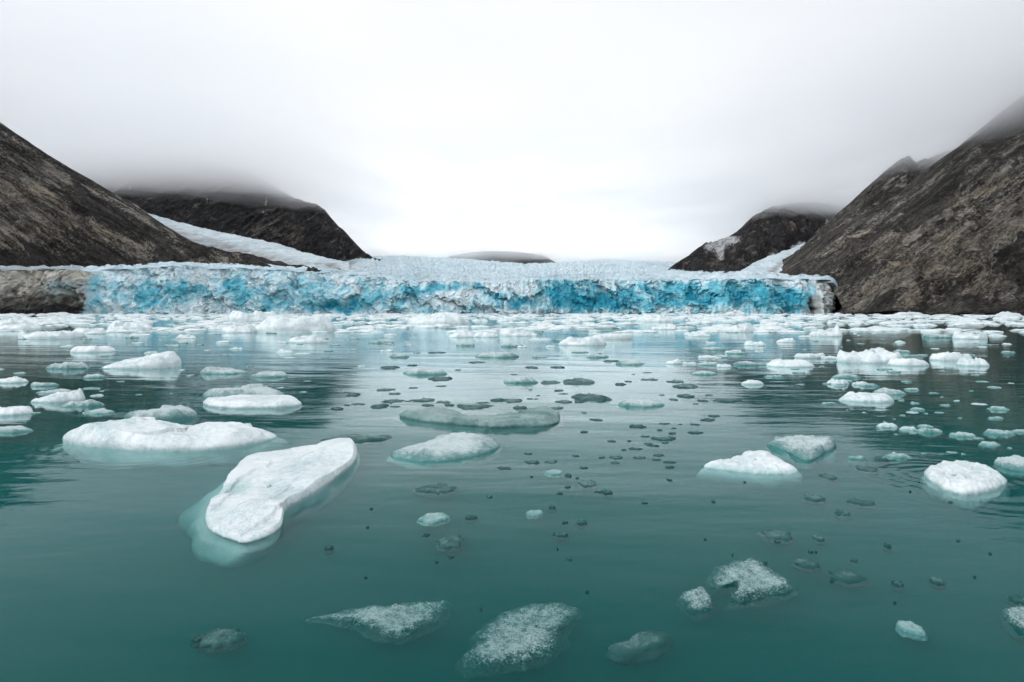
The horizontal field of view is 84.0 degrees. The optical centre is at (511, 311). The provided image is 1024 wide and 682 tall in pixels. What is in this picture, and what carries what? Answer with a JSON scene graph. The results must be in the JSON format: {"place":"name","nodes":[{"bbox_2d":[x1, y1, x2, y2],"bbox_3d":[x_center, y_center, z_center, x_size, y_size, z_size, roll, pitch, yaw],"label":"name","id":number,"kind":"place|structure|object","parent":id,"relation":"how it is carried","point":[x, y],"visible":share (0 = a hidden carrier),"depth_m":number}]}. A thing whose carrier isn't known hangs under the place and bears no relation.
{"place":"outdoors","nodes":[
{"label":"outdoors","id":0,"kind":"place"},
{"bbox_2d":[0,123,321,271],"bbox_3d":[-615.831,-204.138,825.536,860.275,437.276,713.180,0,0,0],"label":"mountain","id":1,"kind":"structure","parent":0,"point":[54,212],"depth_m":631.73},
{"bbox_2d":[190,634,204,648],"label":"ice plate","id":2,"kind":"object","parent":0,"point":[195,641],"visible":0.76,"depth_m":4.32},
{"bbox_2d":[198,627,247,653],"bbox_3d":[-2.213,2.527,4.355,0.381,0.105,0.282,0,0,0],"label":"ice plate","id":3,"kind":"object","parent":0,"point":[218,640],"visible":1,"depth_m":4.30},
{"bbox_2d":[66,160,380,261],"bbox_3d":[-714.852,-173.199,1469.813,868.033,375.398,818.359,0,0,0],"label":"mountain","id":4,"kind":"structure","parent":0,"point":[219,198],"depth_m":1222.83},
{"bbox_2d":[148,213,348,270],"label":"side glacier","id":5,"kind":"object","parent":4,"relation":"on","point":[271,251],"visible":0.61,"depth_m":859.56},
{"bbox_2d":[178,438,359,567],"bbox_3d":[-3.588,2.664,8.395,2.123,0.810,4.818,0,0,0],"label":"ice floe","id":6,"kind":"object","parent":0,"point":[252,507],"visible":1,"depth_m":7.47},
{"bbox_2d":[324,545,333,555],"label":"ice plate","id":7,"kind":"object","parent":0,"point":[328,550],"visible":1,"depth_m":5.98},
{"bbox_2d":[0,254,837,313],"bbox_3d":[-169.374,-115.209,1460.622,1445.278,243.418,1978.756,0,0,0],"label":"glacier","id":8,"kind":"object","parent":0,"point":[406,284],"visible":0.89,"depth_m":530.04},
{"bbox_2d":[434,535,465,552],"bbox_3d":[-0.676,2.524,6.165,0.343,0.107,0.402,0,0,0],"label":"ice plate","id":9,"kind":"object","parent":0,"point":[449,544],"visible":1,"depth_m":6.11},
{"bbox_2d":[444,251,555,263],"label":"mountain","id":10,"kind":"structure","parent":0,"point":[514,257],"depth_m":2248.86},
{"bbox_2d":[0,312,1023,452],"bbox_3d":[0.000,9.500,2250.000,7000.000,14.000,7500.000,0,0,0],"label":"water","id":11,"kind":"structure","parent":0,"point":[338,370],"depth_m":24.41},
{"bbox_2d":[0,376,28,383],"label":"ice floe","id":12,"kind":"object","parent":11,"relation":"on","point":[15,379],"visible":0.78,"depth_m":19.83},
{"bbox_2d":[0,319,32,324],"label":"ice floe","id":13,"kind":"object","parent":11,"relation":"on","point":[11,321],"visible":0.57,"depth_m":89.78},
{"bbox_2d":[0,406,33,421],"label":"ice floe","id":14,"kind":"object","parent":11,"relation":"on","point":[15,410],"visible":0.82,"depth_m":13.72},
{"bbox_2d":[0,425,34,439],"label":"ice floe","id":15,"kind":"object","parent":11,"relation":"on","point":[18,429],"visible":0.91,"depth_m":11.74},
{"bbox_2d":[0,324,41,330],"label":"ice floe","id":16,"kind":"object","parent":11,"relation":"on","point":[15,327],"visible":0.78,"depth_m":72.43},
{"bbox_2d":[30,382,58,386],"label":"ice floe","id":17,"kind":"object","parent":11,"relation":"on","point":[37,384],"visible":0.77,"depth_m":18.95},
{"bbox_2d":[18,330,86,338],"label":"ice floe","id":18,"kind":"object","parent":11,"relation":"on","point":[64,334],"visible":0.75,"depth_m":50.88},
{"bbox_2d":[36,389,71,393],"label":"ice floe","id":19,"kind":"object","parent":11,"relation":"on","point":[53,391],"visible":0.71,"depth_m":17.39},
{"bbox_2d":[31,388,84,402],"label":"ice floe","id":20,"kind":"object","parent":11,"relation":"on","point":[67,397],"visible":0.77,"depth_m":15.60},
{"bbox_2d":[45,362,89,368],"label":"ice floe","id":21,"kind":"object","parent":11,"relation":"on","point":[72,365],"visible":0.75,"depth_m":24.62},
{"bbox_2d":[63,399,103,412],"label":"ice floe","id":22,"kind":"object","parent":11,"relation":"on","point":[89,403],"visible":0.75,"depth_m":14.96},
{"bbox_2d":[72,327,105,333],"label":"ice floe","id":23,"kind":"object","parent":11,"relation":"on","point":[93,331],"visible":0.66,"depth_m":62.31},
{"bbox_2d":[70,346,115,352],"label":"ice floe","id":24,"kind":"object","parent":11,"relation":"on","point":[88,349],"visible":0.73,"depth_m":34.37},
{"bbox_2d":[83,408,115,419],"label":"ice floe","id":25,"kind":"object","parent":11,"relation":"on","point":[102,412],"visible":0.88,"depth_m":13.88},
{"bbox_2d":[107,320,152,329],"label":"ice floe","id":26,"kind":"object","parent":11,"relation":"on","point":[131,325],"visible":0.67,"depth_m":74.92},
{"bbox_2d":[102,351,180,369],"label":"ice floe","id":27,"kind":"object","parent":11,"relation":"on","point":[167,359],"visible":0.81,"depth_m":24.80},
{"bbox_2d":[124,405,198,423],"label":"ice floe","id":28,"kind":"object","parent":11,"relation":"on","point":[173,414],"visible":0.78,"depth_m":13.13},
{"bbox_2d":[49,417,289,474],"bbox_3d":[-6.613,2.583,10.796,4.403,1.025,1.802,0,0,0],"label":"ice floe","id":29,"kind":"object","parent":11,"relation":"on","point":[142,445],"visible":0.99,"depth_m":10.34},
{"bbox_2d":[200,367,248,374],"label":"ice floe","id":30,"kind":"object","parent":11,"relation":"on","point":[218,370],"visible":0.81,"depth_m":22.76},
{"bbox_2d":[221,325,255,332],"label":"ice floe","id":31,"kind":"object","parent":11,"relation":"on","point":[243,329],"visible":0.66,"depth_m":65.96},
{"bbox_2d":[202,383,284,397],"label":"ice floe","id":32,"kind":"object","parent":11,"relation":"on","point":[258,389],"visible":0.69,"depth_m":16.41},
{"bbox_2d":[228,310,277,321],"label":"ice floe","id":33,"kind":"object","parent":11,"relation":"on","point":[254,316],"visible":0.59,"depth_m":132.25},
{"bbox_2d":[203,394,303,413],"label":"ice floe","id":34,"kind":"object","parent":11,"relation":"on","point":[252,402],"visible":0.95,"depth_m":14.73},
{"bbox_2d":[250,371,288,377],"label":"ice floe","id":35,"kind":"object","parent":11,"relation":"on","point":[269,374],"visible":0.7,"depth_m":21.57},
{"bbox_2d":[255,314,335,332],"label":"ice floe","id":36,"kind":"object","parent":11,"relation":"on","point":[284,324],"visible":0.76,"depth_m":66.15},
{"bbox_2d":[288,335,327,342],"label":"ice floe","id":37,"kind":"object","parent":11,"relation":"on","point":[309,339],"visible":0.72,"depth_m":44.79},
{"bbox_2d":[315,434,394,447],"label":"ice floe","id":38,"kind":"object","parent":11,"relation":"on","point":[359,440],"visible":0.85,"depth_m":11.03},
{"bbox_2d":[305,601,445,642],"bbox_3d":[-1.101,2.526,4.637,1.194,0.109,0.639,0,0,0],"label":"ice floe","id":39,"kind":"object","parent":11,"relation":"on","point":[389,618],"visible":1,"depth_m":4.64},
{"bbox_2d":[403,368,447,379],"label":"ice floe","id":40,"kind":"object","parent":11,"relation":"on","point":[419,371],"visible":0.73,"depth_m":22.46},
{"bbox_2d":[417,512,450,526],"bbox_3d":[-0.944,2.526,6.881,0.407,0.106,0.379,0,0,0],"label":"ice plate","id":41,"kind":"object","parent":11,"relation":"on","point":[437,519],"visible":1,"depth_m":6.79},
{"bbox_2d":[411,483,459,496],"bbox_3d":[-1.065,2.527,8.001,0.634,0.108,0.506,0,0,-37],"label":"ice plate","id":42,"kind":"object","parent":11,"relation":"on","point":[440,490],"visible":1,"depth_m":7.91},
{"bbox_2d":[407,312,469,323],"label":"ice floe","id":43,"kind":"object","parent":11,"relation":"on","point":[445,318],"visible":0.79,"depth_m":112.33},
{"bbox_2d":[386,432,501,471],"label":"ice floe","id":44,"kind":"object","parent":11,"relation":"on","point":[459,451],"visible":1,"depth_m":9.78},
{"bbox_2d":[449,330,473,336],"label":"ice floe","id":45,"kind":"object","parent":11,"relation":"on","point":[461,333],"visible":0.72,"depth_m":54.53},
{"bbox_2d":[464,515,477,523],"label":"ice plate","id":46,"kind":"object","parent":11,"relation":"on","point":[470,519],"visible":1,"depth_m":6.86},
{"bbox_2d":[455,404,494,410],"bbox_3d":[-0.967,2.501,14.945,1.015,0.114,0.806,0,0,-29],"label":"ice fragment","id":47,"kind":"object","parent":11,"relation":"on","point":[473,406],"visible":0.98,"depth_m":14.78},
{"bbox_2d":[392,406,564,434],"bbox_3d":[-0.812,2.497,12.992,4.084,0.488,1.881,0,0,0],"label":"ice floe","id":48,"kind":"object","parent":11,"relation":"on","point":[538,419],"visible":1,"depth_m":12.54},
{"bbox_2d":[474,331,497,336],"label":"ice floe","id":49,"kind":"object","parent":11,"relation":"on","point":[485,334],"visible":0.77,"depth_m":54.49},
{"bbox_2d":[475,352,518,357],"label":"ice floe","id":50,"kind":"object","parent":11,"relation":"on","point":[497,355],"visible":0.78,"depth_m":30.72},
{"bbox_2d":[0,313,1023,332],"bbox_3d":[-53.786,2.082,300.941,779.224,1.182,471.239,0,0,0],"label":"brash ice","id":51,"kind":"structure","parent":11,"relation":"on","point":[768,327],"depth_m":116.24},
{"bbox_2d":[499,327,537,335],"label":"ice floe","id":52,"kind":"object","parent":11,"relation":"on","point":[507,331],"visible":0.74,"depth_m":57.40},
{"bbox_2d":[457,603,580,676],"bbox_3d":[0.071,2.539,4.435,0.771,0.144,1.206,0,0,19],"label":"ice floe","id":53,"kind":"object","parent":11,"relation":"on","point":[496,647],"visible":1,"depth_m":4.39},
{"bbox_2d":[504,377,537,388],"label":"ice floe","id":54,"kind":"object","parent":11,"relation":"on","point":[520,380],"visible":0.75,"depth_m":19.88},
{"bbox_2d":[525,510,543,519],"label":"ice plate","id":55,"kind":"object","parent":11,"relation":"on","point":[534,515],"visible":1,"depth_m":6.97},
{"bbox_2d":[544,469,563,477],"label":"ice plate","id":56,"kind":"object","parent":11,"relation":"on","point":[553,473],"visible":1,"depth_m":8.75},
{"bbox_2d":[552,532,568,541],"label":"ice plate","id":57,"kind":"object","parent":11,"relation":"on","point":[560,536],"visible":1,"depth_m":6.33},
{"bbox_2d":[563,378,594,387],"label":"ice floe","id":58,"kind":"object","parent":11,"relation":"on","point":[576,381],"visible":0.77,"depth_m":19.77},
{"bbox_2d":[575,519,587,528],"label":"ice plate","id":59,"kind":"object","parent":11,"relation":"on","point":[581,524],"visible":1,"depth_m":6.69},
{"bbox_2d":[559,335,604,345],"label":"ice floe","id":60,"kind":"object","parent":11,"relation":"on","point":[596,340],"visible":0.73,"depth_m":41.49},
{"bbox_2d":[577,480,598,490],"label":"ice plate","id":61,"kind":"object","parent":11,"relation":"on","point":[590,485],"visible":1,"depth_m":8.16},
{"bbox_2d":[571,393,611,401],"bbox_3d":[2.264,2.502,16.384,1.173,0.227,1.102,0,0,-3],"label":"ice fragment","id":62,"kind":"object","parent":11,"relation":"on","point":[580,396],"visible":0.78,"depth_m":16.18},
{"bbox_2d":[598,333,632,338],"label":"ice floe","id":63,"kind":"object","parent":11,"relation":"on","point":[615,336],"visible":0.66,"depth_m":50.59},
{"bbox_2d":[616,360,644,364],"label":"ice floe","id":64,"kind":"object","parent":11,"relation":"on","point":[629,362],"visible":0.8,"depth_m":26.72},
{"bbox_2d":[605,629,673,665],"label":"ice floe","id":65,"kind":"object","parent":11,"relation":"on","point":[650,645],"visible":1,"depth_m":4.22},
{"bbox_2d":[616,398,666,412],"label":"ice floe","id":66,"kind":"object","parent":11,"relation":"on","point":[630,404],"visible":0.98,"depth_m":14.95},
{"bbox_2d":[636,314,673,321],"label":"ice floe","id":67,"kind":"object","parent":11,"relation":"on","point":[652,318],"visible":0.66,"depth_m":131.83},
{"bbox_2d":[650,436,676,441],"bbox_3d":[3.006,2.501,11.152,0.537,0.096,0.332,0,0,-23],"label":"ice fragment","id":68,"kind":"object","parent":11,"relation":"on","point":[666,439],"visible":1,"depth_m":11.07},
{"bbox_2d":[651,324,676,329],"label":"ice floe","id":69,"kind":"object","parent":11,"relation":"on","point":[666,327],"visible":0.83,"depth_m":77.36},
{"bbox_2d":[672,383,697,388],"bbox_3d":[5.769,2.498,18.934,0.889,0.148,1.100,0,0,20],"label":"ice fragment","id":70,"kind":"object","parent":11,"relation":"on","point":[685,386],"visible":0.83,"depth_m":18.70},
{"bbox_2d":[680,586,712,620],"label":"ice floe","id":71,"kind":"object","parent":11,"relation":"on","point":[694,597],"visible":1,"depth_m":4.90},
{"bbox_2d":[718,322,756,331],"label":"ice floe","id":72,"kind":"object","parent":11,"relation":"on","point":[746,327],"visible":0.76,"depth_m":67.83},
{"bbox_2d":[733,361,758,365],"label":"ice floe","id":73,"kind":"object","parent":11,"relation":"on","point":[746,363],"visible":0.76,"depth_m":26.23},
{"bbox_2d":[696,450,802,493],"bbox_3d":[3.786,2.606,9.247,1.680,0.617,1.223,0,0,0],"label":"ice floe","id":74,"kind":"object","parent":11,"relation":"on","point":[760,471],"visible":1,"depth_m":8.88},
{"bbox_2d":[707,557,796,608],"bbox_3d":[2.140,2.526,5.291,0.897,0.170,0.728,0,0,-20],"label":"ice floe","id":75,"kind":"object","parent":11,"relation":"on","point":[759,580],"visible":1,"depth_m":5.25},
{"bbox_2d":[756,529,794,544],"bbox_3d":[2.957,2.527,6.361,0.387,0.102,0.350,0,0,0],"label":"ice plate","id":76,"kind":"object","parent":11,"relation":"on","point":[772,535],"visible":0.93,"depth_m":6.30},
{"bbox_2d":[766,359,814,367],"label":"ice floe","id":77,"kind":"object","parent":11,"relation":"on","point":[796,363],"visible":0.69,"depth_m":25.48},
{"bbox_2d":[765,435,836,470],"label":"ice floe","id":78,"kind":"object","parent":11,"relation":"on","point":[806,453],"visible":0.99,"depth_m":10.10},
{"bbox_2d":[791,557,820,573],"bbox_3d":[2.909,2.526,5.647,0.275,0.106,0.253,0,0,0],"label":"ice plate","id":79,"kind":"object","parent":11,"relation":"on","point":[807,565],"visible":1,"depth_m":5.58},
{"bbox_2d":[794,353,824,358],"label":"ice floe","id":80,"kind":"object","parent":11,"relation":"on","point":[809,355],"visible":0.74,"depth_m":30.12},
{"bbox_2d":[802,493,826,504],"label":"ice plate","id":81,"kind":"object","parent":11,"relation":"on","point":[813,499],"visible":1,"depth_m":7.54},
{"bbox_2d":[811,535,825,545],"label":"ice plate","id":82,"kind":"object","parent":11,"relation":"on","point":[818,540],"visible":1,"depth_m":6.22},
{"bbox_2d":[809,325,841,336],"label":"ice floe","id":83,"kind":"object","parent":11,"relation":"on","point":[836,331],"visible":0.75,"depth_m":55.99},
{"bbox_2d":[818,473,837,482],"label":"ice plate","id":84,"kind":"object","parent":11,"relation":"on","point":[828,478],"visible":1,"depth_m":8.52},
{"bbox_2d":[827,378,848,384],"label":"ice floe","id":85,"kind":"object","parent":11,"relation":"on","point":[838,382],"visible":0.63,"depth_m":19.39},
{"bbox_2d":[834,509,851,520],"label":"ice plate","id":86,"kind":"object","parent":11,"relation":"on","point":[841,515],"visible":1,"depth_m":6.98},
{"bbox_2d":[832,374,860,377],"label":"ice floe","id":87,"kind":"object","parent":11,"relation":"on","point":[845,376],"visible":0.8,"depth_m":21.31},
{"bbox_2d":[827,570,868,587],"bbox_3d":[3.145,2.524,5.353,0.379,0.107,0.266,0,0,0],"label":"ice plate","id":88,"kind":"object","parent":11,"relation":"on","point":[845,578],"visible":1,"depth_m":5.29},
{"bbox_2d":[847,455,864,467],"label":"ice floe","id":89,"kind":"object","parent":11,"relation":"on","point":[853,461],"visible":0.95,"depth_m":9.61},
{"bbox_2d":[846,498,876,509],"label":"ice plate","id":90,"kind":"object","parent":11,"relation":"on","point":[860,503],"visible":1,"depth_m":7.39},
{"bbox_2d":[838,391,893,407],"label":"ice floe","id":91,"kind":"object","parent":11,"relation":"on","point":[851,396],"visible":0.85,"depth_m":15.73},
{"bbox_2d":[853,465,878,474],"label":"ice plate","id":92,"kind":"object","parent":11,"relation":"on","point":[867,469],"visible":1,"depth_m":8.95},
{"bbox_2d":[836,347,902,363],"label":"ice floe","id":93,"kind":"object","parent":11,"relation":"on","point":[878,355],"visible":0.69,"depth_m":27.61},
{"bbox_2d":[872,457,889,469],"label":"ice floe","id":94,"kind":"object","parent":11,"relation":"on","point":[880,463],"visible":1,"depth_m":9.57},
{"bbox_2d":[875,422,898,434],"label":"ice floe","id":95,"kind":"object","parent":11,"relation":"on","point":[885,424],"visible":0.92,"depth_m":12.26},
{"bbox_2d":[873,387,905,394],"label":"ice floe","id":96,"kind":"object","parent":11,"relation":"on","point":[887,391],"visible":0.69,"depth_m":17.09},
{"bbox_2d":[882,452,912,466],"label":"ice floe","id":97,"kind":"object","parent":11,"relation":"on","point":[895,459],"visible":0.96,"depth_m":9.70},
{"bbox_2d":[890,580,904,592],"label":"ice plate","id":98,"kind":"object","parent":11,"relation":"on","point":[896,586],"visible":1,"depth_m":5.19},
{"bbox_2d":[887,358,928,365],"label":"ice floe","id":99,"kind":"object","parent":11,"relation":"on","point":[905,362],"visible":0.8,"depth_m":26.02},
{"bbox_2d":[899,426,916,437],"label":"ice floe","id":100,"kind":"object","parent":11,"relation":"on","point":[906,434],"visible":0.91,"depth_m":12.00},
{"bbox_2d":[895,620,927,641],"bbox_3d":[3.141,2.529,4.495,0.205,0.105,0.233,0,0,0],"label":"ice plate","id":101,"kind":"object","parent":11,"relation":"on","point":[910,630],"visible":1,"depth_m":4.44},
{"bbox_2d":[914,427,943,440],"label":"ice floe","id":102,"kind":"object","parent":11,"relation":"on","point":[935,432],"visible":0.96,"depth_m":11.69},
{"bbox_2d":[919,453,948,465],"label":"ice floe","id":103,"kind":"object","parent":11,"relation":"on","point":[928,459],"visible":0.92,"depth_m":9.71},
{"bbox_2d":[928,577,945,589],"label":"ice plate","id":104,"kind":"object","parent":11,"relation":"on","point":[936,583],"visible":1,"depth_m":5.23},
{"bbox_2d":[922,332,951,337],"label":"ice floe","id":105,"kind":"object","parent":11,"relation":"on","point":[934,335],"visible":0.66,"depth_m":53.30},
{"bbox_2d":[929,351,971,360],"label":"ice floe","id":106,"kind":"object","parent":11,"relation":"on","point":[949,356],"visible":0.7,"depth_m":28.67},
{"bbox_2d":[948,431,977,444],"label":"ice floe","id":107,"kind":"object","parent":11,"relation":"on","point":[962,438],"visible":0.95,"depth_m":11.33},
{"bbox_2d":[920,460,1010,511],"bbox_3d":[6.721,2.597,8.473,1.811,0.542,1.123,0,0,-24],"label":"ice floe","id":108,"kind":"object","parent":11,"relation":"on","point":[966,486],"visible":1,"depth_m":8.01},
{"bbox_2d":[952,331,987,338],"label":"ice floe","id":109,"kind":"object","parent":11,"relation":"on","point":[964,335],"visible":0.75,"depth_m":50.93},
{"bbox_2d":[956,357,989,365],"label":"ice floe","id":110,"kind":"object","parent":11,"relation":"on","point":[962,361],"visible":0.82,"depth_m":26.05},
{"bbox_2d":[977,441,1002,454],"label":"ice floe","id":111,"kind":"object","parent":11,"relation":"on","point":[989,448],"visible":1,"depth_m":10.58},
{"bbox_2d":[982,429,1016,441],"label":"ice floe","id":112,"kind":"object","parent":11,"relation":"on","point":[1003,434],"visible":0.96,"depth_m":11.51},
{"bbox_2d":[992,455,1023,481],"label":"ice floe","id":113,"kind":"object","parent":11,"relation":"on","point":[1010,468],"visible":0.98,"depth_m":9.03},
{"bbox_2d":[1001,606,1023,643],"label":"ice floe","id":114,"kind":"object","parent":11,"relation":"on","point":[1016,613],"visible":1,"depth_m":4.62},
{"bbox_2d":[1006,594,1023,607],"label":"ice plate","id":115,"kind":"object","parent":11,"relation":"on","point":[1015,600],"visible":0.88,"depth_m":4.91},
{"bbox_2d":[0,0,1023,262],"label":"sky","id":116,"kind":"structure","parent":0,"point":[557,130]},
{"bbox_2d":[668,202,843,272],"bbox_3d":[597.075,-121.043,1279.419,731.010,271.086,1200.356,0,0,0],"label":"mountain","id":117,"kind":"structure","parent":0,"point":[769,231],"depth_m":1032.60},
{"bbox_2d":[742,242,805,273],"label":"side glacier","id":118,"kind":"object","parent":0,"point":[771,263],"visible":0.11,"depth_m":780.91},
{"bbox_2d":[794,148,955,252],"bbox_3d":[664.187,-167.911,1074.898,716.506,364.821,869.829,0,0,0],"label":"mountain","id":119,"kind":"structure","parent":0,"point":[897,177],"depth_m":896.95},
{"bbox_2d":[779,130,1023,314],"bbox_3d":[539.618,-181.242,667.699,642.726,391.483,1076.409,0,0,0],"label":"mountain","id":120,"kind":"structure","parent":0,"point":[947,237],"depth_m":532.07},
{"bbox_2d":[905,95,1023,188],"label":"mountain","id":121,"kind":"structure","parent":0,"point":[1008,121],"depth_m":743.79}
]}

